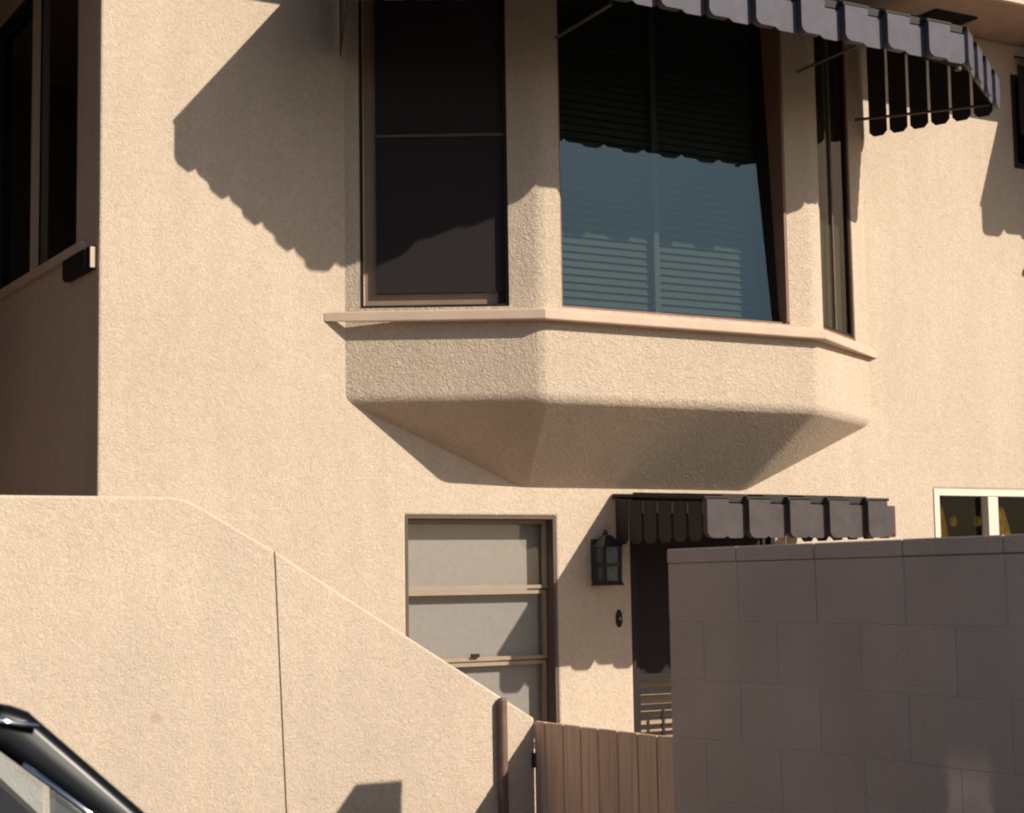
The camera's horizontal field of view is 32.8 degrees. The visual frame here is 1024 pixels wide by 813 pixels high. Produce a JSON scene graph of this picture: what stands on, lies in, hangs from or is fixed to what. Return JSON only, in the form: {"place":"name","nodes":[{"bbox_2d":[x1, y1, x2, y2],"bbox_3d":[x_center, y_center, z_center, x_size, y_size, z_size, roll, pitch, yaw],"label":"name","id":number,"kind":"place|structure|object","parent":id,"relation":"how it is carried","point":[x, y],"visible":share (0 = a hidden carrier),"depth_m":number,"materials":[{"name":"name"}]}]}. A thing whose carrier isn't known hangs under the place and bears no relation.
{"place":"outdoors","nodes":[
{"label":"outdoors","id":0,"kind":"place"},
{"label":"walkway","id":1,"kind":"structure","parent":0,"visible":0},
{"bbox_2d":[0,495,534,812],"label":"wall","id":2,"kind":"structure","parent":1,"relation":"on","point":[166,655],"depth_m":6.53,"materials":[{"name":"paint"}]},
{"bbox_2d":[497,698,508,812],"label":"gate post","id":3,"kind":"object","parent":2,"relation":"attached to","point":[503,757],"visible":1,"depth_m":7.06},
{"bbox_2d":[532,721,674,812],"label":"gate","id":4,"kind":"structure","parent":2,"relation":"attached to","point":[580,769],"depth_m":6.74,"materials":[{"name":"paint"}]},
{"label":"ground","id":5,"kind":"structure","parent":0,"visible":0},
{"bbox_2d":[0,704,144,812],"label":"parked car","id":6,"kind":"object","parent":5,"relation":"on","point":[43,769],"visible":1,"depth_m":3.56,"materials":[{"name":"paint"}]},
{"bbox_2d":[0,0,1023,812],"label":"house","id":7,"kind":"structure","parent":5,"relation":"on","point":[444,330],"depth_m":8.15,"materials":[{"name":"stucco"},{"name":"glass"},{"name":"painted trim"}]},
{"bbox_2d":[0,0,86,301],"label":"window","id":8,"kind":"structure","parent":7,"relation":"in","point":[39,41],"depth_m":8.46,"materials":[{"name":"brown metal"}]},
{"bbox_2d":[62,246,95,282],"bbox_3d":[-1.872,-0.614,7.526,0.042,0.097,0.388,2,-7,-30],"label":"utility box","id":9,"kind":"object","parent":7,"relation":"attached to","point":[81,263],"visible":1,"depth_m":7.46,"materials":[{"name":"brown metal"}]},
{"bbox_2d":[358,0,508,307],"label":"window","id":10,"kind":"structure","parent":7,"relation":"in","point":[436,200],"depth_m":8.01,"materials":[{"name":"black glass"}]},
{"bbox_2d":[405,515,558,747],"bbox_3d":[-0.168,1.061,8.173,0.805,1.090,0.146,2,-7,-30],"label":"window","id":11,"kind":"structure","parent":7,"relation":"in","point":[481,591],"depth_m":8.27,"materials":[{"name":"grey glass"}]},
{"bbox_2d":[591,529,623,585],"bbox_3d":[0.456,0.728,8.410,0.116,0.271,0.127,2,-7,-30],"label":"wall lantern","id":12,"kind":"object","parent":7,"relation":"attached to","point":[606,559],"depth_m":8.37,"materials":[{"name":"black metal"}]},
{"bbox_2d":[616,610,622,626],"bbox_3d":[0.525,1.032,8.480,0.036,0.086,0.017,2,-7,-30],"label":"doorbell","id":13,"kind":"object","parent":7,"relation":"attached to","point":[619,618],"visible":1,"depth_m":8.48,"materials":[{"name":"brown metal"}]},
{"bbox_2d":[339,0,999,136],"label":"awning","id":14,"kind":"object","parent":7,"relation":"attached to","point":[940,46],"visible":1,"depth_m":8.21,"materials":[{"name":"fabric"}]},
{"bbox_2d":[556,0,788,324],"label":"window","id":15,"kind":"structure","parent":7,"relation":"in","point":[766,46],"depth_m":8.58,"materials":[{"name":"glass"}]},
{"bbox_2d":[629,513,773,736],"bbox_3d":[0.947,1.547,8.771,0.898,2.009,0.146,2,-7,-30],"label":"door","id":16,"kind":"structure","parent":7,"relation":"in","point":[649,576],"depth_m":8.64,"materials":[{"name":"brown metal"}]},
{"bbox_2d":[612,492,895,544],"bbox_3d":[1.186,0.533,8.485,1.167,0.258,0.764,2,-7,-30],"label":"awning","id":17,"kind":"object","parent":7,"relation":"attached to","point":[806,518],"visible":0.98,"depth_m":8.16,"materials":[{"name":"fabric"}]},
{"bbox_2d":[813,35,854,340],"bbox_3d":[1.643,-1.189,9.142,0.091,1.653,0.523,-4,-7,28],"label":"window","id":18,"kind":"structure","parent":7,"relation":"in","point":[830,88],"depth_m":9.27,"materials":[{"name":"brown paint"}]},
{"bbox_2d":[933,488,1023,537],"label":"window","id":19,"kind":"structure","parent":7,"relation":"in","point":[993,520],"depth_m":9.81,"materials":[{"name":"white plastic"}]},
{"bbox_2d":[1010,74,1023,168],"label":"window","id":20,"kind":"structure","parent":7,"relation":"in","point":[1018,138],"depth_m":10.24,"materials":[{"name":"brown metal"}]},
{"bbox_2d":[1014,55,1023,134],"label":"awning","id":21,"kind":"object","parent":7,"relation":"attached to","point":[1020,68],"visible":1,"depth_m":10.20,"materials":[{"name":"fabric"}]},
{"bbox_2d":[667,534,1023,812],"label":"block wall","id":22,"kind":"structure","parent":5,"relation":"on","point":[880,676],"depth_m":5.40,"materials":[{"name":"grey concrete"}]}
]}

